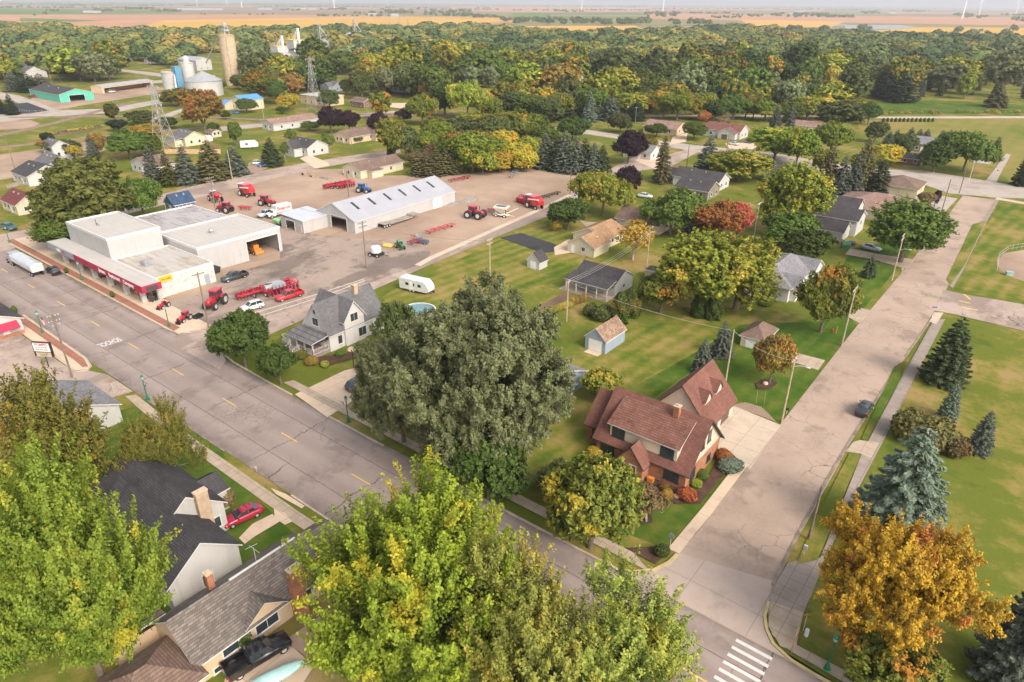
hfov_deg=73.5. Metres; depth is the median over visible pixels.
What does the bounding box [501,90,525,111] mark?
broadleaf tree
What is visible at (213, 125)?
broadleaf tree
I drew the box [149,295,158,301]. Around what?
lawn mower
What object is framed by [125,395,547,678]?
pavement
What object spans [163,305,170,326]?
street lamp
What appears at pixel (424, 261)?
kerb
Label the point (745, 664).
road markings
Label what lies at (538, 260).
garden shed
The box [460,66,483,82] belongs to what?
woodland tree
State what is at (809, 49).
woodland tree
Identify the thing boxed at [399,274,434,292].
camper trailer
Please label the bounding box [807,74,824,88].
woodland tree
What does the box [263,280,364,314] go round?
road markings
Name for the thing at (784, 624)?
pavement
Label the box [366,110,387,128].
plum tree
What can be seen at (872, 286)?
lawn
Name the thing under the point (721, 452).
bush
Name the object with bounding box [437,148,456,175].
pine tree
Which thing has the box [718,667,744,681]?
road markings
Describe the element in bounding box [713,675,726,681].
road markings
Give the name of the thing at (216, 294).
tractor
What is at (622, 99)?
broadleaf tree
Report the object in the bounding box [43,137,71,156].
house
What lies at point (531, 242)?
driveway
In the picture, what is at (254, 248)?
dozer
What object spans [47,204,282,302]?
dealership
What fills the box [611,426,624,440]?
window
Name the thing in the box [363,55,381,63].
woodland tree
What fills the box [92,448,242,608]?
black roof house
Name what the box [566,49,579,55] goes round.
woodland tree
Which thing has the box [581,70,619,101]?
woodland tree
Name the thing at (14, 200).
cottage
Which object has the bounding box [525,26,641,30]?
field
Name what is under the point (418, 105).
broadleaf tree
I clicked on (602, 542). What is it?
pavement
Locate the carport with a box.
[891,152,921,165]
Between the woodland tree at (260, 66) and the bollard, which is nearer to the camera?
the bollard
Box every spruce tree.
[0,100,5,113]
[3,93,19,115]
[85,133,100,158]
[141,145,162,182]
[158,151,178,187]
[173,144,202,186]
[195,140,232,182]
[223,145,253,177]
[260,137,284,167]
[534,133,553,170]
[544,134,563,172]
[551,130,574,174]
[554,93,581,120]
[564,136,586,175]
[576,106,585,118]
[579,138,591,171]
[582,91,598,122]
[584,142,604,171]
[593,145,611,174]
[595,102,605,120]
[600,96,620,121]
[620,104,632,114]
[628,99,646,121]
[650,134,672,184]
[682,205,706,236]
[690,338,711,371]
[693,135,720,170]
[709,321,734,359]
[769,104,782,129]
[785,105,795,128]
[819,143,839,190]
[831,155,851,195]
[841,154,863,193]
[844,427,950,546]
[850,135,875,191]
[860,254,877,278]
[864,160,892,193]
[882,131,894,144]
[892,130,900,142]
[916,129,923,135]
[916,316,973,390]
[918,76,926,96]
[923,129,931,136]
[925,81,933,89]
[936,75,945,95]
[936,380,961,421]
[963,590,1023,681]
[968,410,996,458]
[974,74,982,90]
[980,83,1009,108]
[990,137,1001,161]
[1008,160,1023,186]
[1016,77,1023,86]
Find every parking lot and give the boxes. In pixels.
[0,334,132,424]
[166,168,576,300]
[170,227,430,325]
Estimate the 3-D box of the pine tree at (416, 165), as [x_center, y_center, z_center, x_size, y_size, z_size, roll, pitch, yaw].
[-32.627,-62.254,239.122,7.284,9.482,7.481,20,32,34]
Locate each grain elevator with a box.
[270,36,292,56]
[286,28,303,57]
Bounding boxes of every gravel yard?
[0,120,39,129]
[0,142,105,179]
[31,86,163,109]
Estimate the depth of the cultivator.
182.64 m
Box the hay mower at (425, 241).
[411,235,429,244]
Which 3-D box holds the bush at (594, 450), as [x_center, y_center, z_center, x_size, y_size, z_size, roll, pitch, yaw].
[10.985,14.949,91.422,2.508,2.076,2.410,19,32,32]
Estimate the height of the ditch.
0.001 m
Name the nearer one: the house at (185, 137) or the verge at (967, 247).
the verge at (967, 247)
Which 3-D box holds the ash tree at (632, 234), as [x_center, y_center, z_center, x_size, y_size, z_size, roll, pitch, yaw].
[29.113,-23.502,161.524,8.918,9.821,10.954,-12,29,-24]
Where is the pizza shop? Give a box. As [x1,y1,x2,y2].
[0,302,24,339]
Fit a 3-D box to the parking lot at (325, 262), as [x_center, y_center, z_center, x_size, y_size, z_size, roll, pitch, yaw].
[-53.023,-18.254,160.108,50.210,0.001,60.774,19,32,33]
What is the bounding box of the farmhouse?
[281,283,383,356]
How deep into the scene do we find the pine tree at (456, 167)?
241.43 m
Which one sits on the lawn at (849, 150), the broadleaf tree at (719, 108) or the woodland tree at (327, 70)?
the broadleaf tree at (719, 108)
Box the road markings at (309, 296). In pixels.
[255,279,362,312]
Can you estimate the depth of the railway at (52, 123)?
338.65 m
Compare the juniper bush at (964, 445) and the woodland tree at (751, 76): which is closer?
the juniper bush at (964, 445)
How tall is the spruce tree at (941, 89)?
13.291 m
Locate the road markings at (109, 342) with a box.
[97,338,121,346]
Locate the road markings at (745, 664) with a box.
[727,653,764,675]
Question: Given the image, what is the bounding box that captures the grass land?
[0,50,1023,681]
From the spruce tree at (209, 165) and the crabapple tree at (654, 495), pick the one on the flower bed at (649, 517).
the crabapple tree at (654, 495)
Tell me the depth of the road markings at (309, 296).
141.43 m
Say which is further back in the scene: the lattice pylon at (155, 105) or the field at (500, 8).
the field at (500, 8)
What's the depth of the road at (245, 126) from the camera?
333.96 m
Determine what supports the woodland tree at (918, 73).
on the grass land
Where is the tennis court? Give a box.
[11,102,47,112]
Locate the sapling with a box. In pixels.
[550,221,562,229]
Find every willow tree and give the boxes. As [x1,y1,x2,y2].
[25,153,138,222]
[348,334,450,442]
[369,299,416,340]
[370,268,577,466]
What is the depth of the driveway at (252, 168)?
249.44 m
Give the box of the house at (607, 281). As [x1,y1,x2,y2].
[559,260,634,302]
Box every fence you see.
[6,180,22,188]
[164,140,221,153]
[997,243,1023,269]
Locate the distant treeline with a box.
[0,3,1023,33]
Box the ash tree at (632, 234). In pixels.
[614,218,655,259]
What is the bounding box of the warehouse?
[178,55,211,70]
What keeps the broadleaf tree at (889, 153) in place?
on the grass land
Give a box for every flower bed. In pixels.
[318,344,382,364]
[627,546,662,562]
[638,507,652,524]
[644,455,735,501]
[673,463,733,503]
[755,378,777,388]
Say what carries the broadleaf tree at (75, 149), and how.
on the gravel yard at (6, 163)
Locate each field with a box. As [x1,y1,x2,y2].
[0,3,426,4]
[0,5,257,6]
[0,5,448,12]
[0,8,173,13]
[0,14,511,27]
[20,18,98,21]
[147,17,530,28]
[284,7,448,8]
[450,6,840,11]
[510,8,649,9]
[512,12,649,18]
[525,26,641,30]
[550,15,646,16]
[650,13,1023,25]
[652,10,777,11]
[740,6,846,7]
[741,20,842,27]
[750,11,1023,15]
[804,6,1023,10]
[877,27,1023,34]
[896,12,1016,13]
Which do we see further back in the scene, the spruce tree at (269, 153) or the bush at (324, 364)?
the spruce tree at (269, 153)
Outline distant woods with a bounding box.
[0,20,1023,79]
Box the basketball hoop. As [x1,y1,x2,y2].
[348,346,353,367]
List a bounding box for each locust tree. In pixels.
[120,175,162,214]
[567,169,636,215]
[636,185,709,234]
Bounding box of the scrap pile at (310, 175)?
[301,172,316,176]
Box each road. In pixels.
[0,92,59,113]
[0,100,163,121]
[0,150,400,251]
[0,248,823,681]
[121,69,214,82]
[155,109,181,118]
[173,150,696,368]
[220,108,438,130]
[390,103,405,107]
[555,127,1023,197]
[625,195,993,659]
[625,553,832,681]
[934,290,1023,330]
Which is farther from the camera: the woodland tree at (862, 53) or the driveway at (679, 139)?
the woodland tree at (862, 53)
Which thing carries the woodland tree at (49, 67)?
on the grass land
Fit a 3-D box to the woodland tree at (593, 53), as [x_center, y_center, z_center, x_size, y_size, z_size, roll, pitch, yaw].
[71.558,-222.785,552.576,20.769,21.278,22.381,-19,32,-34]
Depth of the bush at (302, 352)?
116.95 m
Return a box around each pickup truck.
[219,629,291,681]
[220,270,248,282]
[256,209,269,217]
[274,288,304,301]
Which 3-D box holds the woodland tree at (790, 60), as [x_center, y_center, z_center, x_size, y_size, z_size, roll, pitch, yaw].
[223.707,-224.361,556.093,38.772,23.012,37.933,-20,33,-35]
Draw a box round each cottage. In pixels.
[0,187,31,215]
[48,380,122,428]
[163,190,195,209]
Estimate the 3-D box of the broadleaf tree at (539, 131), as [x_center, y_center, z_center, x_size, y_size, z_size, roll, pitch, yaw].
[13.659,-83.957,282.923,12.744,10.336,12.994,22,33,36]
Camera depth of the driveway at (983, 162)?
266.96 m
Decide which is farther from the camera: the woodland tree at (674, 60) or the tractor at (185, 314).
the woodland tree at (674, 60)
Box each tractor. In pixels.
[156,299,170,310]
[175,310,192,324]
[202,286,227,309]
[216,201,233,213]
[258,194,275,206]
[356,182,371,193]
[394,239,405,249]
[464,204,486,219]
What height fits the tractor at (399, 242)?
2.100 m
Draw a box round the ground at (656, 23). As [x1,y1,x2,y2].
[0,0,1023,30]
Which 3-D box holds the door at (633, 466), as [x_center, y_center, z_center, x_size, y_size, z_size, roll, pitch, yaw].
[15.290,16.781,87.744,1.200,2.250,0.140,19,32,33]
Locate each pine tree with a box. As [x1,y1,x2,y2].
[2,71,24,90]
[14,72,38,92]
[33,73,52,84]
[407,149,426,176]
[417,149,438,177]
[428,147,446,176]
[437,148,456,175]
[446,149,465,174]
[867,66,896,98]
[881,71,921,101]
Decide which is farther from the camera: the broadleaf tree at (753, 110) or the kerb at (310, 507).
the broadleaf tree at (753, 110)
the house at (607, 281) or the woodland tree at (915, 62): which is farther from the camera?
the woodland tree at (915, 62)
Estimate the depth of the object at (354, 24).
1072.35 m
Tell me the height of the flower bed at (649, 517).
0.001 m
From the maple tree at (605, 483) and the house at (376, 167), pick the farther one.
the house at (376, 167)
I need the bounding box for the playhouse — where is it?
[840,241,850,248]
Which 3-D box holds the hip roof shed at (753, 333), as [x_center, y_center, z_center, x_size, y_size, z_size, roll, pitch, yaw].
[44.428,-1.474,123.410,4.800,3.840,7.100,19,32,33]
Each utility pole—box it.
[47,313,72,377]
[191,271,209,327]
[205,177,215,211]
[358,221,366,267]
[487,238,491,275]
[566,280,570,321]
[646,231,652,266]
[780,355,810,422]
[841,286,857,345]
[891,234,910,280]
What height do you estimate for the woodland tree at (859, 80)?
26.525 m
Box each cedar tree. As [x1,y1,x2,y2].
[610,291,630,324]
[626,288,641,318]
[689,294,705,318]
[704,298,723,321]
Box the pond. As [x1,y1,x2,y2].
[845,25,913,29]
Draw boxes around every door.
[203,273,210,284]
[433,197,441,208]
[530,260,535,268]
[571,244,574,252]
[588,338,601,352]
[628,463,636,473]
[719,410,729,425]
[721,134,727,138]
[744,338,755,348]
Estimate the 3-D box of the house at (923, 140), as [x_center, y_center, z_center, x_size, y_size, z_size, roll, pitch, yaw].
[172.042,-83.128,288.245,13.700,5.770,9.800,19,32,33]
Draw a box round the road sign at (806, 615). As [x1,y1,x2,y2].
[803,614,811,630]
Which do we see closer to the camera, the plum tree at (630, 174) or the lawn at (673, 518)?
the lawn at (673, 518)
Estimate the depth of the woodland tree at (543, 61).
491.08 m
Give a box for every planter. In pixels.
[235,277,298,299]
[322,179,354,188]
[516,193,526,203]
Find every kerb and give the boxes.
[5,241,207,333]
[23,314,91,371]
[144,398,224,451]
[225,355,292,394]
[290,495,351,534]
[329,416,383,445]
[415,195,571,265]
[416,463,617,569]
[626,553,678,572]
[763,601,831,681]
[771,363,899,585]
[904,320,929,356]
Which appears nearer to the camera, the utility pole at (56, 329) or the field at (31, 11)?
the utility pole at (56, 329)
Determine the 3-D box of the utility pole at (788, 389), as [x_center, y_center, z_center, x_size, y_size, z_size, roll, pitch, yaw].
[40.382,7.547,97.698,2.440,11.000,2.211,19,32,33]
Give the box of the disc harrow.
[237,205,252,209]
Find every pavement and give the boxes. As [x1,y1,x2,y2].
[6,239,179,330]
[7,236,209,333]
[20,315,87,366]
[22,315,89,369]
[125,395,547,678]
[283,380,649,571]
[670,464,747,553]
[768,319,944,620]
[768,601,802,650]
[772,633,862,681]
[846,440,878,457]
[929,312,942,323]
[949,197,998,287]
[996,197,1023,203]
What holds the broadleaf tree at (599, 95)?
on the lawn at (849, 150)
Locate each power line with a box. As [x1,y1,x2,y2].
[206,224,358,272]
[572,283,732,330]
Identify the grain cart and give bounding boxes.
[272,217,281,225]
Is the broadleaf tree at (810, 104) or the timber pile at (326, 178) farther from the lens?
the broadleaf tree at (810, 104)
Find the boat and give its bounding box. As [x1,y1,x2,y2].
[250,659,310,681]
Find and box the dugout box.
[1005,270,1014,275]
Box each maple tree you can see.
[0,358,111,498]
[0,429,182,679]
[24,213,70,242]
[108,390,208,470]
[204,307,270,367]
[253,340,299,384]
[280,445,526,681]
[436,515,612,681]
[445,421,533,501]
[536,544,706,681]
[540,450,648,548]
[580,366,623,396]
[636,272,688,312]
[653,224,757,301]
[691,199,748,233]
[714,232,785,310]
[726,200,756,236]
[751,333,798,382]
[753,159,837,219]
[761,210,823,249]
[784,228,839,258]
[793,262,863,332]
[813,491,1014,655]
[838,623,954,681]
[864,193,959,262]
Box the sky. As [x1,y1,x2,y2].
[11,0,1023,5]
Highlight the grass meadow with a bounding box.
[858,118,1023,181]
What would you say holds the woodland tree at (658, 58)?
on the grass land
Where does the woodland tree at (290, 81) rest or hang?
on the grass land
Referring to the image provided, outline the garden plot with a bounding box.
[537,292,571,310]
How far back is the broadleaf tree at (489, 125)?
276.09 m
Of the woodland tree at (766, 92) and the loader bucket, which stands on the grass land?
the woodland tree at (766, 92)
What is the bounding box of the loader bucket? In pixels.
[192,312,203,318]
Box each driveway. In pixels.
[225,647,311,681]
[244,162,268,172]
[290,616,321,657]
[295,368,371,416]
[300,156,328,167]
[501,233,555,252]
[554,239,570,254]
[581,221,596,226]
[635,157,671,168]
[670,133,686,143]
[718,406,780,468]
[725,143,760,148]
[734,402,774,420]
[795,353,824,369]
[846,248,914,268]
[849,308,870,323]
[915,192,956,212]
[973,160,991,163]
[983,154,1010,184]
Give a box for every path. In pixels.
[239,514,279,543]
[271,488,303,507]
[274,509,291,524]
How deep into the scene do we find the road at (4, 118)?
369.24 m
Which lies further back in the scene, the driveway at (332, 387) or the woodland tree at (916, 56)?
the woodland tree at (916, 56)
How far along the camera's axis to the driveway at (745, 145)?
293.71 m
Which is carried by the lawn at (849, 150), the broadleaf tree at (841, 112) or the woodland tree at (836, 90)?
the broadleaf tree at (841, 112)
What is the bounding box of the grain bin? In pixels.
[321,37,332,49]
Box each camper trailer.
[205,135,212,141]
[240,140,257,147]
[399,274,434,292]
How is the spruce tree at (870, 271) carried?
on the lawn at (872, 286)
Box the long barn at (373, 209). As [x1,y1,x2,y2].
[315,175,455,233]
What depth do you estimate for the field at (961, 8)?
13096.23 m
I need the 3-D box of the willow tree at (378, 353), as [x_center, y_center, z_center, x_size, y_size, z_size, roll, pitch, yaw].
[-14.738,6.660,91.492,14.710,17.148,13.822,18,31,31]
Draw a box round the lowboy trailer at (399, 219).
[378,212,418,227]
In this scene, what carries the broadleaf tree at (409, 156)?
on the grass land
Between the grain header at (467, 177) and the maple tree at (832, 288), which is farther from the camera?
the grain header at (467, 177)
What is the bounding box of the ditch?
[38,126,101,135]
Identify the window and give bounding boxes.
[201,569,216,588]
[213,665,220,675]
[214,515,223,526]
[221,640,240,659]
[254,612,280,637]
[306,588,312,597]
[312,317,318,327]
[337,334,343,344]
[349,311,358,322]
[358,325,367,337]
[600,443,614,456]
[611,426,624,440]
[659,445,674,460]
[662,469,678,483]
[689,466,695,481]
[706,452,710,463]
[707,428,712,444]
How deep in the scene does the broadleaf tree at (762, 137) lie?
263.20 m
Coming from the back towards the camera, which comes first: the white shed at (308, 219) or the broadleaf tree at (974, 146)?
the broadleaf tree at (974, 146)
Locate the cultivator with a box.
[425,223,454,233]
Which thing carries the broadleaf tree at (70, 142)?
on the gravel yard at (6, 163)
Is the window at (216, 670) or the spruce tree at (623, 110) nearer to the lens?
the window at (216, 670)
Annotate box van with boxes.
[266,201,291,218]
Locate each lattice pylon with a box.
[147,82,177,151]
[305,56,322,111]
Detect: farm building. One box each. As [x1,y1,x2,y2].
[83,10,101,12]
[177,8,207,9]
[207,8,222,9]
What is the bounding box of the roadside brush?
[43,109,1023,134]
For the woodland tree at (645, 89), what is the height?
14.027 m
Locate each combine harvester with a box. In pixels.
[237,182,255,197]
[524,193,543,209]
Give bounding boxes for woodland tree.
[0,54,14,64]
[0,57,16,80]
[9,58,22,74]
[45,48,102,80]
[45,58,65,80]
[47,48,76,78]
[69,51,116,81]
[90,38,127,75]
[102,53,121,79]
[237,44,263,71]
[238,50,283,74]
[247,63,268,72]
[253,66,285,78]
[266,53,298,75]
[272,70,281,79]
[279,75,299,92]
[285,72,305,93]
[292,71,314,90]
[293,36,330,57]
[293,59,303,71]
[299,62,320,92]
[304,50,328,82]
[307,58,338,83]
[326,51,356,73]
[337,44,378,53]
[351,48,370,64]
[351,61,393,92]
[355,51,382,63]
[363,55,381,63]
[368,46,381,54]
[368,57,382,63]
[372,66,394,91]
[379,40,423,69]
[384,35,434,57]
[392,61,414,94]
[400,69,423,94]
[405,65,430,80]
[418,66,453,90]
[421,55,435,67]
[427,39,442,48]
[428,62,446,71]
[430,39,459,57]
[430,44,457,71]
[448,47,497,72]
[454,68,464,84]
[456,41,470,56]
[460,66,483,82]
[464,43,491,53]
[479,64,499,87]
[485,59,507,79]
[488,57,523,78]
[489,45,506,51]
[490,79,517,110]
[499,48,519,58]
[505,60,545,87]
[511,79,529,89]
[516,51,540,70]
[517,49,528,53]
[517,87,530,92]
[526,85,557,97]
[529,76,540,89]
[535,79,544,88]
[536,47,564,59]
[537,57,558,74]
[541,61,581,88]
[550,54,591,76]
[554,73,578,100]
[561,40,588,56]
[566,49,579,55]
[576,81,585,98]
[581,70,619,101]
[587,55,605,74]
[589,50,597,56]
[592,47,634,75]
[604,64,640,105]
[615,85,633,105]
[622,72,651,86]
[628,60,649,74]
[633,54,645,67]
[634,74,650,94]
[639,48,654,68]
[641,69,671,85]
[641,85,653,109]
[644,47,672,72]
[649,79,687,92]
[660,56,705,74]
[663,69,677,79]
[665,49,676,57]
[669,56,677,65]
[669,61,707,93]
[675,40,698,59]
[684,47,719,61]
[694,42,723,52]
[696,54,716,63]
[698,58,725,83]
[706,75,725,98]
[712,46,735,59]
[713,68,738,75]
[714,50,747,74]
[720,77,753,99]
[724,40,747,47]
[724,73,738,79]
[732,42,753,53]
[732,69,743,74]
[733,64,774,88]
[738,46,789,65]
[738,49,767,69]
[744,70,780,83]
[751,85,774,100]
[760,52,785,77]
[769,82,782,103]
[772,79,807,101]
[774,49,804,68]
[780,61,799,81]
[783,39,819,66]
[793,72,810,84]
[797,57,824,79]
[801,84,817,96]
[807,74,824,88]
[812,81,855,101]
[816,50,849,74]
[823,47,845,54]
[823,65,841,78]
[823,72,839,84]
[837,54,859,66]
[838,64,873,96]
[841,41,870,54]
[844,59,870,74]
[854,51,872,56]
[855,54,884,76]
[872,56,894,75]
[873,56,914,85]
[885,54,921,67]
[899,65,926,90]
[904,54,919,58]
[913,57,937,72]
[924,63,970,91]
[937,56,984,88]
[955,72,977,98]
[976,56,995,81]
[978,47,1023,95]
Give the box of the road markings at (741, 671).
[722,660,760,681]
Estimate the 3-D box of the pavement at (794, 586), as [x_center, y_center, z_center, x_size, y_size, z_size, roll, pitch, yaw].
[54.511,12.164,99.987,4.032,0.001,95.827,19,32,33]
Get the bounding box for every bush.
[222,487,235,507]
[238,631,252,650]
[295,349,307,358]
[305,355,318,365]
[320,360,328,367]
[334,350,346,356]
[582,302,596,315]
[585,446,602,461]
[591,304,611,321]
[654,543,670,557]
[659,482,669,489]
[661,488,673,499]
[676,486,697,501]
[690,478,701,487]
[696,468,709,479]
[714,447,733,460]
[718,456,744,474]
[758,301,772,306]
[890,407,935,439]
[908,414,959,452]
[945,433,973,458]
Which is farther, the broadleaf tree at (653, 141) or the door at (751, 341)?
the broadleaf tree at (653, 141)
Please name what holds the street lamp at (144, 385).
on the grass land
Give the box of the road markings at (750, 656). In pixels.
[731,645,768,667]
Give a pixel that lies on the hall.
(31, 71)
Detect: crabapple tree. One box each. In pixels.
[533,456,574,489]
[638,480,670,521]
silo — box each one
[160,69,183,90]
[179,56,194,88]
[184,70,223,95]
[206,22,239,85]
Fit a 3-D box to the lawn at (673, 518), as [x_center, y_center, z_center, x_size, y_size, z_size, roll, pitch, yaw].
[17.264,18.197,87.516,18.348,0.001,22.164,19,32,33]
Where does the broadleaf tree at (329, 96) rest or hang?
on the grass land
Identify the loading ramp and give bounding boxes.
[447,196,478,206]
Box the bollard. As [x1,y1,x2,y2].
[804,628,809,636]
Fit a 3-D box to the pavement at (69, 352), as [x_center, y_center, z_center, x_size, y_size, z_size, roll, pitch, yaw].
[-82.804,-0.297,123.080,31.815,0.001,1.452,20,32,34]
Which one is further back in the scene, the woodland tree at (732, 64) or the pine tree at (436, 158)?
the woodland tree at (732, 64)
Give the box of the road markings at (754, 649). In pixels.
[735,639,772,659]
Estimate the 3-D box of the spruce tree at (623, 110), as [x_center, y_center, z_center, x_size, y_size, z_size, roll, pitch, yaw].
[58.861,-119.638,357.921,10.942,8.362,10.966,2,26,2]
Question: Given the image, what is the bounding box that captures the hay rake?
[407,237,422,244]
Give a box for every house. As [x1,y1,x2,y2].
[10,160,52,186]
[33,152,72,164]
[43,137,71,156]
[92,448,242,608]
[96,519,343,681]
[130,154,174,173]
[165,128,205,146]
[221,93,263,110]
[261,113,318,130]
[285,136,328,156]
[320,80,341,90]
[334,126,377,143]
[342,154,403,178]
[391,85,413,92]
[559,260,634,302]
[565,218,625,257]
[584,359,737,488]
[614,205,673,234]
[623,144,659,159]
[643,119,685,135]
[659,166,730,190]
[674,176,720,199]
[704,121,748,139]
[746,253,824,302]
[766,163,818,178]
[793,120,825,130]
[811,195,867,241]
[842,191,925,219]
[876,175,927,197]
[912,135,940,151]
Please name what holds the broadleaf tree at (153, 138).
on the grass land
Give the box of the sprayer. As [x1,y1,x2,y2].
[207,189,223,202]
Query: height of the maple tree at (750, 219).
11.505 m
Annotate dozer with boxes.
[248,243,263,254]
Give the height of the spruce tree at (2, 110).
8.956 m
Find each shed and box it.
[29,83,94,102]
[90,79,152,93]
[205,128,221,137]
[279,206,327,233]
[349,96,371,107]
[526,249,548,269]
[584,315,626,356]
[645,265,663,275]
[739,321,778,348]
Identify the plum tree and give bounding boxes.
[316,106,342,133]
[339,109,360,128]
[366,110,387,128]
[393,108,411,119]
[610,129,649,163]
[612,165,642,189]
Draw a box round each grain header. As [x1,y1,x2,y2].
[447,175,470,181]
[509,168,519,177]
[541,191,560,197]
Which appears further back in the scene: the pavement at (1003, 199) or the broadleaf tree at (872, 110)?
the broadleaf tree at (872, 110)
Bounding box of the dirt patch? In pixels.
[997,250,1023,280]
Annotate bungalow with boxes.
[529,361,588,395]
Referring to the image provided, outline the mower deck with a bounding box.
[381,241,393,246]
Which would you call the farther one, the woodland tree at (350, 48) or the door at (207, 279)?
the woodland tree at (350, 48)
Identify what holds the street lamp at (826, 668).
on the lawn at (985, 499)
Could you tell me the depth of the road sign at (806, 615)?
66.18 m
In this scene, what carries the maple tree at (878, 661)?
on the lawn at (985, 499)
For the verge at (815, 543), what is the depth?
83.07 m
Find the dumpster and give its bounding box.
[213,265,220,273]
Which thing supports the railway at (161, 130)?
on the grass land
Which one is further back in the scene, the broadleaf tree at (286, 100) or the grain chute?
the grain chute
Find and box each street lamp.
[35,310,45,332]
[140,375,149,401]
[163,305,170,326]
[340,395,350,422]
[823,634,838,672]
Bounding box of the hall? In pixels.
[16,65,47,78]
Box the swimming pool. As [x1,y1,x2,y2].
[409,302,435,316]
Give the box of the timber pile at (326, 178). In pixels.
[319,176,332,179]
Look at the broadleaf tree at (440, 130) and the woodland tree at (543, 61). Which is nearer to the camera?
the broadleaf tree at (440, 130)
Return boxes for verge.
[796,453,860,564]
[861,360,905,440]
[947,220,985,284]
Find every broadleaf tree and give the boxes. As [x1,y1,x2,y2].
[34,140,44,148]
[38,132,54,139]
[40,139,82,150]
[64,145,83,154]
[84,132,106,155]
[102,102,119,118]
[104,119,127,130]
[105,129,151,158]
[123,110,155,123]
[127,123,163,133]
[139,133,163,153]
[154,117,177,128]
[158,87,194,105]
[175,87,223,130]
[206,122,219,129]
[218,110,230,117]
[226,120,241,145]
[229,74,242,89]
[234,98,257,112]
[238,67,272,96]
[265,78,287,98]
[275,93,299,110]
[275,106,287,113]
[278,141,289,157]
[283,128,296,139]
[300,121,319,130]
[316,89,339,105]
[321,131,334,151]
[338,79,350,94]
[347,70,374,96]
[368,90,391,112]
[374,115,405,153]
[387,146,393,154]
[395,125,417,160]
[403,93,438,120]
[406,151,425,163]
[414,131,438,149]
[418,82,429,93]
[419,115,445,131]
[421,121,455,141]
[422,143,434,159]
[429,83,460,115]
[433,139,451,155]
[444,132,493,172]
[445,79,492,112]
[445,116,476,131]
[445,130,463,139]
[454,154,470,171]
[456,112,483,123]
[462,129,489,136]
[467,150,499,174]
[471,87,494,113]
[476,113,507,122]
[476,117,513,134]
[480,96,502,113]
[487,136,509,151]
[489,129,518,143]
[493,151,513,171]
[499,141,533,167]
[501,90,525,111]
[505,108,543,138]
[512,94,541,113]
[512,150,538,171]
[517,135,544,154]
[529,96,564,117]
[529,124,559,145]
[533,113,550,126]
[546,91,575,112]
[555,115,592,140]
[574,86,609,112]
[607,112,632,132]
[614,92,649,111]
[640,90,655,113]
[644,123,668,136]
[646,136,658,144]
[650,90,671,118]
[658,89,696,119]
[682,121,709,139]
[691,92,720,119]
[696,110,711,123]
[703,99,733,116]
[703,148,777,179]
[713,116,730,122]
[722,93,753,119]
[736,91,762,118]
[744,97,764,119]
[745,125,804,159]
[754,98,782,120]
[773,126,822,165]
[776,101,805,118]
[792,94,823,119]
[811,148,832,171]
[814,100,868,123]
[814,120,855,150]
[815,96,835,114]
[841,96,868,104]
[849,153,877,174]
[861,101,883,124]
[864,121,890,141]
[872,144,906,164]
[894,133,920,151]
[916,191,938,203]
[917,140,961,171]
[934,130,1004,172]
[934,190,941,206]
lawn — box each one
[1,403,292,641]
[272,591,496,681]
[379,220,585,314]
[507,310,819,496]
[550,106,857,162]
[550,470,744,546]
[629,321,856,423]
[795,320,1023,681]
[825,238,913,324]
[874,100,1023,114]
[953,202,1023,303]
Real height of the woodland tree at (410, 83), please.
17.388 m
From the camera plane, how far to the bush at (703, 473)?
88.09 m
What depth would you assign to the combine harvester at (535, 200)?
202.01 m
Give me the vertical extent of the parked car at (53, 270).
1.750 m
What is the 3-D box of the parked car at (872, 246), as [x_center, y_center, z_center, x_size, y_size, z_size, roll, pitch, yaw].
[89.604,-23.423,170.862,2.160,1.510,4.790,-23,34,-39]
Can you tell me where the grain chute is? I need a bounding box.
[170,66,183,92]
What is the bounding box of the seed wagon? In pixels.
[493,204,517,217]
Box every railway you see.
[0,103,132,135]
[0,114,415,147]
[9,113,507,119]
[541,114,1023,118]
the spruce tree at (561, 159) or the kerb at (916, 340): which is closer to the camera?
the kerb at (916, 340)
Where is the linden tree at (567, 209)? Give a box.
[546,197,588,229]
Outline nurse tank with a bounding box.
[368,245,388,257]
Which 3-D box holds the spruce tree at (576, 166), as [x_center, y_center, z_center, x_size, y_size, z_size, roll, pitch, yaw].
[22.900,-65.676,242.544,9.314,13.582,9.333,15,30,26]
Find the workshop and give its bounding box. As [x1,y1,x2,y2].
[299,92,343,106]
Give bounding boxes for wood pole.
[725,329,734,380]
[807,486,822,539]
[940,179,950,213]
[959,164,967,193]
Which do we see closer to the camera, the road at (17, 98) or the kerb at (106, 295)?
the kerb at (106, 295)
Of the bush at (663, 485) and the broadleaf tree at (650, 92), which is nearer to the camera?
the bush at (663, 485)
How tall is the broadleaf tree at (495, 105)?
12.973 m
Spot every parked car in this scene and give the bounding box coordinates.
[0,222,16,230]
[45,265,60,275]
[224,501,264,528]
[240,298,264,311]
[252,159,260,164]
[344,377,365,391]
[637,192,652,198]
[728,141,738,145]
[854,399,874,417]
[861,243,881,251]
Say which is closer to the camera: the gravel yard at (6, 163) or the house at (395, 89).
the gravel yard at (6, 163)
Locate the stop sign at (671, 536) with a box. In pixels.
[668,533,674,544]
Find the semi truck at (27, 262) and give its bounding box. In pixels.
[6,250,43,276]
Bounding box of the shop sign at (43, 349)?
[31,341,54,366]
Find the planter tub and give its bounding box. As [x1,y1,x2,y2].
[10,305,17,312]

